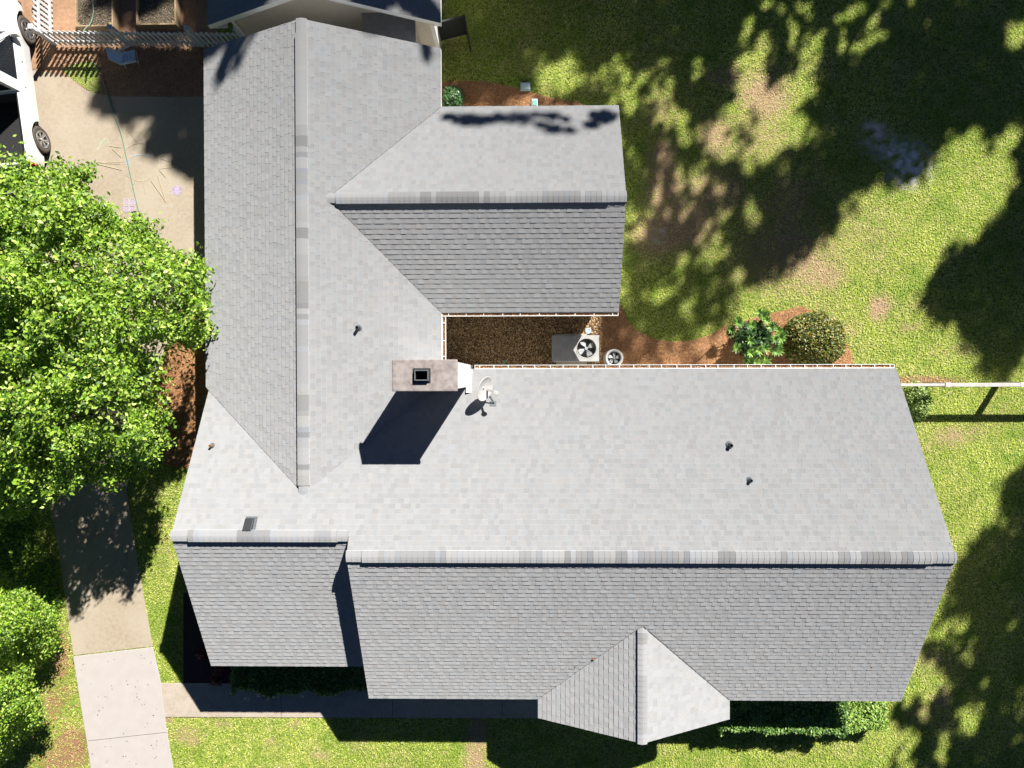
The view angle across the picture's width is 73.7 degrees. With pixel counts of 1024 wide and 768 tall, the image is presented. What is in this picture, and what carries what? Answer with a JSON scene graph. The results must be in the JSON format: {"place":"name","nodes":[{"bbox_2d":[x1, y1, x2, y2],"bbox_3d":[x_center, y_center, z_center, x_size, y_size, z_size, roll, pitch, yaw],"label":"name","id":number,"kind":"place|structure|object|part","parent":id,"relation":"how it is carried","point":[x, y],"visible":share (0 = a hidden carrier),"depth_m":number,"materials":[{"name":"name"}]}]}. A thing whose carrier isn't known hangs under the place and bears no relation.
{"place":"outdoors","nodes":[
{"label":"outdoors","id":0,"kind":"place"},
{"bbox_2d":[62,61,102,92],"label":"grass verge","id":1,"kind":"object","parent":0,"point":[76,70],"depth_m":22.50,"materials":[{"name":"green plant"}]},
{"bbox_2d":[1,70,204,654],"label":"driveway","id":2,"kind":"structure","parent":0,"point":[104,593],"depth_m":22.53,"materials":[{"name":"concrete"}]},
{"bbox_2d":[0,0,50,173],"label":"pickup truck","id":3,"kind":"object","parent":2,"relation":"on","point":[19,117],"visible":0.93,"depth_m":21.68,"materials":[{"name":"white paint"}]},
{"bbox_3d":[-16.367,-9.135,21.091,1.470,0.466,0.068,-7,91,1],"label":"rear window","id":4,"kind":"part","parent":3,"relation":"part of","materials":[{"name":"black glass"}]},
{"bbox_3d":[-15.769,-10.454,21.106,0.219,0.667,1.188,-7,91,1],"label":"side window","id":5,"kind":"part","parent":3,"relation":"part of","materials":[{"name":"black glass"}]},
{"bbox_3d":[-15.681,-9.774,21.113,0.219,0.667,0.580,-7,91,1],"label":"side window","id":6,"kind":"part","parent":3,"relation":"part of","materials":[{"name":"black glass"}]},
{"bbox_2d":[124,199,134,210],"bbox_3d":[-12.620,-5.891,22.520,0.342,0.004,0.398,0,91,1],"label":"chalk drawing","id":7,"kind":"object","parent":2,"relation":"on","point":[129,205],"visible":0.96,"depth_m":22.52,"materials":[{"name":"purple"}]},
{"bbox_2d":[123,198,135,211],"bbox_3d":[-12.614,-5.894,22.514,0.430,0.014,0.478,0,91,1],"label":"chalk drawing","id":8,"kind":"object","parent":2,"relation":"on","point":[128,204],"visible":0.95,"depth_m":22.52,"materials":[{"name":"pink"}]},
{"bbox_2d":[125,154,151,165],"bbox_3d":[-12.334,-7.443,22.497,0.918,0.005,0.282,-19,90,1],"label":"chalk drawing","id":9,"kind":"object","parent":2,"relation":"on","point":[135,155],"visible":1,"depth_m":22.50,"materials":[{"name":"blue"}]},
{"bbox_2d":[99,125,182,201],"bbox_3d":[-11.980,-7.449,22.485,2.682,0.017,2.445,36,91,0],"label":"chalk drawing","id":10,"kind":"object","parent":2,"relation":"on","point":[157,154],"visible":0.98,"depth_m":22.48,"materials":[{"name":"beige paint"}]},
{"bbox_2d":[172,185,181,195],"bbox_3d":[-11.038,-6.378,22.488,0.346,0.005,0.344,0,91,1],"label":"chalk drawing","id":11,"kind":"object","parent":2,"relation":"on","point":[176,190],"visible":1,"depth_m":22.49,"materials":[{"name":"purple"}]},
{"bbox_2d":[73,647,173,767],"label":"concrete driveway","id":12,"kind":"structure","parent":0,"point":[118,707],"depth_m":22.70,"materials":[{"name":"beige concrete"}]},
{"bbox_2d":[195,647,207,662],"bbox_3d":[-10.209,8.921,22.490,0.528,0.399,0.468,-24,90,1],"label":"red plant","id":13,"kind":"object","parent":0,"point":[202,654],"visible":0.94,"depth_m":22.47,"materials":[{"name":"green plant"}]},
{"bbox_2d":[206,674,222,685],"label":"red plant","id":14,"kind":"object","parent":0,"point":[215,680],"visible":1,"depth_m":22.47,"materials":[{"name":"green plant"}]},
{"bbox_2d":[212,666,227,676],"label":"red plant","id":15,"kind":"object","parent":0,"point":[220,670],"visible":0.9,"depth_m":22.46,"materials":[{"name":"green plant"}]},
{"bbox_2d":[32,68,502,740],"bbox_3d":[-8.074,0.272,22.513,13.913,0.018,22.538,-5,91,1],"label":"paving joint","id":16,"kind":"object","parent":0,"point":[392,700],"visible":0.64,"depth_m":22.69,"materials":[{"name":"grey concrete"}]},
{"bbox_2d":[0,0,1023,767],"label":"lawn","id":17,"kind":"structure","parent":0,"point":[688,132],"depth_m":22.23,"materials":[{"name":"green plant"}]},
{"bbox_2d":[0,514,62,628],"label":"ivy","id":18,"kind":"object","parent":17,"relation":"on","point":[19,569],"visible":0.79,"depth_m":22.48,"materials":[{"name":"green plant"}]},
{"bbox_2d":[0,571,68,767],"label":"leafy tree","id":19,"kind":"object","parent":17,"relation":"on","point":[17,629],"visible":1,"depth_m":20.40,"materials":[{"name":"green plant"}]},
{"bbox_2d":[23,624,83,767],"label":"fallen leaves","id":20,"kind":"object","parent":17,"relation":"on","point":[54,712],"visible":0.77,"depth_m":22.74,"materials":[{"name":"plant"}]},
{"bbox_2d":[0,135,219,534],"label":"shade tree","id":21,"kind":"object","parent":17,"relation":"on","point":[57,203],"visible":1,"depth_m":17.40,"materials":[{"name":"green plant"}]},
{"bbox_2d":[18,0,218,96],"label":"soil bed","id":22,"kind":"object","parent":17,"relation":"on","point":[194,14],"visible":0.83,"depth_m":22.47,"materials":[{"name":"soil"}]},
{"bbox_2d":[75,0,119,31],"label":"raised bed","id":23,"kind":"object","parent":22,"relation":"on","point":[106,12],"visible":0.95,"depth_m":22.18,"materials":[{"name":"beige wood"}]},
{"bbox_2d":[83,0,138,210],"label":"garden hose","id":24,"kind":"object","parent":22,"relation":"on","point":[110,104],"visible":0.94,"depth_m":22.47,"materials":[{"name":"green rubber"}]},
{"bbox_2d":[106,46,138,67],"bbox_3d":[-12.521,-10.578,22.082,0.723,0.818,0.643,-10,90,1],"label":"lounge chair","id":25,"kind":"object","parent":22,"relation":"on","point":[115,57],"visible":1,"depth_m":22.02,"materials":[{"name":"blue fabric"}]},
{"bbox_2d":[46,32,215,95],"bbox_3d":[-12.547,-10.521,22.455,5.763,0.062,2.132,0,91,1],"label":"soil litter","id":26,"kind":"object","parent":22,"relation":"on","point":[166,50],"visible":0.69,"depth_m":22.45,"materials":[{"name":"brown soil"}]},
{"bbox_2d":[28,0,242,46],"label":"picket fence","id":27,"kind":"object","parent":22,"relation":"on","point":[49,35],"visible":0.95,"depth_m":21.87,"materials":[{"name":"white paint"}]},
{"bbox_2d":[136,0,181,30],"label":"raised bed","id":28,"kind":"object","parent":22,"relation":"on","point":[158,15],"visible":1,"depth_m":22.15,"materials":[{"name":"beige wood"}]},
{"bbox_2d":[155,270,208,468],"bbox_3d":[-10.950,-0.597,22.594,2.554,0.056,6.854,0,91,1],"label":"pine straw bed","id":29,"kind":"object","parent":17,"relation":"on","point":[187,410],"visible":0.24,"depth_m":22.58,"materials":[{"name":"plant"}]},
{"bbox_2d":[183,592,358,682],"bbox_3d":[-7.421,8.509,22.640,7.002,0.058,3.221,0,91,1],"label":"mulch bed","id":30,"kind":"object","parent":17,"relation":"on","point":[194,671],"visible":0.19,"depth_m":22.66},
{"bbox_2d":[229,666,376,699],"bbox_3d":[-6.639,9.165,22.224,4.950,0.970,1.932,0,91,1],"label":"hedge","id":31,"kind":"object","parent":30,"relation":"on","point":[314,681],"visible":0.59,"depth_m":21.91,"materials":[{"name":"green plant"}]},
{"bbox_2d":[207,0,441,50],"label":"garage","id":32,"kind":"structure","parent":17,"relation":"on","point":[417,21],"depth_m":19.64,"materials":[{"name":"white paint"}]},
{"bbox_2d":[161,683,537,717],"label":"walkway","id":33,"kind":"structure","parent":17,"relation":"on","point":[193,700],"depth_m":22.60,"materials":[{"name":"concrete"}]},
{"bbox_2d":[438,15,470,51],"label":"gate","id":34,"kind":"structure","parent":17,"relation":"on","point":[453,27],"depth_m":21.60,"materials":[{"name":"black metal"}]},
{"bbox_2d":[442,79,581,105],"bbox_3d":[-0.140,-8.909,22.328,5.358,0.056,2.022,0,91,1],"label":"pine straw bed","id":35,"kind":"object","parent":17,"relation":"on","point":[503,96],"visible":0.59,"depth_m":22.30,"materials":[{"name":"plant"}]},
{"bbox_2d":[442,84,465,106],"bbox_3d":[-1.909,-9.260,21.966,0.824,0.843,0.908,0,91,1],"label":"shrub","id":36,"kind":"object","parent":35,"relation":"on","point":[453,96],"visible":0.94,"depth_m":21.92,"materials":[{"name":"green plant"}]},
{"bbox_2d":[520,82,529,90],"bbox_3d":[0.435,-9.675,22.213,0.320,0.150,0.260,0,91,1],"label":"utility box","id":37,"kind":"object","parent":35,"relation":"on","point":[524,86],"visible":1,"depth_m":22.14,"materials":[{"name":"grey plastic"}]},
{"bbox_2d":[531,99,537,105],"bbox_3d":[0.731,-9.050,22.110,0.200,0.360,0.260,0,91,1],"label":"utility pedestal","id":38,"kind":"object","parent":35,"relation":"on","point":[534,102],"visible":0.74,"depth_m":21.94,"materials":[{"name":"teal plastic"}]},
{"bbox_2d":[446,316,600,367],"bbox_3d":[0.046,-1.184,22.411,5.756,0.059,2.969,0,91,1],"label":"gravel court","id":39,"kind":"object","parent":17,"relation":"on","point":[486,328],"visible":0.21,"depth_m":22.38,"materials":[{"name":"brown gravel"}]},
{"bbox_2d":[446,316,601,368],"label":"leaf litter","id":40,"kind":"object","parent":39,"relation":"on","point":[527,338],"visible":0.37,"depth_m":22.36,"materials":[{"name":"brown plant"}]},
{"bbox_2d":[552,334,598,364],"bbox_3d":[2.014,-1.068,21.903,1.456,0.995,1.139,0,91,1],"label":"air conditioner","id":41,"kind":"object","parent":39,"relation":"on","point":[575,349],"visible":0.98,"depth_m":21.45,"materials":[{"name":"metal"}]},
{"bbox_2d":[170,18,956,744],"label":"house","id":42,"kind":"structure","parent":17,"relation":"on","point":[384,498],"depth_m":18.62,"materials":[{"name":"grey"}]},
{"bbox_2d":[477,377,498,405],"bbox_3d":[-0.644,0.204,19.270,0.607,1.282,0.834,0,91,1],"label":"satellite dish","id":43,"kind":"object","parent":42,"relation":"on","point":[485,388],"visible":1,"depth_m":19.00,"materials":[{"name":"grey metal"}]},
{"bbox_2d":[599,305,852,364],"bbox_3d":[6.995,-1.135,22.302,8.218,0.057,2.871,0,91,1],"label":"pine straw bed","id":44,"kind":"object","parent":17,"relation":"on","point":[780,325],"visible":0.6,"depth_m":22.30,"materials":[{"name":"plant"}]},
{"bbox_2d":[603,349,622,364],"bbox_3d":[3.244,-0.825,21.943,0.570,0.700,0.570,0,91,1],"label":"condenser unit","id":45,"kind":"object","parent":44,"relation":"on","point":[613,357],"visible":0.97,"depth_m":21.68,"materials":[{"name":"white metal"}]},
{"bbox_2d":[726,307,786,363],"bbox_3d":[7.651,-1.446,21.560,1.850,1.550,1.987,0,91,1],"label":"leafy shrub","id":46,"kind":"object","parent":44,"relation":"on","point":[752,338],"visible":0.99,"depth_m":21.36,"materials":[{"name":"green plant"}]},
{"bbox_2d":[782,310,846,363],"bbox_3d":[9.648,-1.414,21.541,2.003,1.507,1.963,0,91,1],"label":"round bush","id":47,"kind":"object","parent":44,"relation":"on","point":[805,328],"visible":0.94,"depth_m":21.23,"materials":[{"name":"green plant"}]},
{"bbox_2d":[714,700,849,738],"bbox_3d":[8.451,10.039,21.764,4.117,1.454,2.122,0,91,1],"label":"hedge","id":48,"kind":"object","parent":17,"relation":"on","point":[817,718],"visible":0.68,"depth_m":21.26,"materials":[{"name":"green plant"}]},
{"bbox_2d":[832,701,888,733],"bbox_3d":[11.168,10.124,21.925,1.589,1.028,1.942,0,91,1],"label":"sprawling hedge","id":49,"kind":"object","parent":17,"relation":"on","point":[869,716],"visible":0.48,"depth_m":21.56,"materials":[{"name":"green plant"}]},
{"bbox_2d":[904,379,932,421],"bbox_3d":[13.020,0.559,21.840,0.869,0.848,1.454,0,91,1],"label":"vine bush","id":50,"kind":"object","parent":17,"relation":"on","point":[919,398],"visible":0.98,"depth_m":21.76,"materials":[{"name":"green plant"}]},
{"bbox_2d":[901,382,1023,386],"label":"rail fence","id":51,"kind":"object","parent":17,"relation":"on","point":[994,384],"visible":0.73,"depth_m":21.02,"materials":[{"name":"white wood"}]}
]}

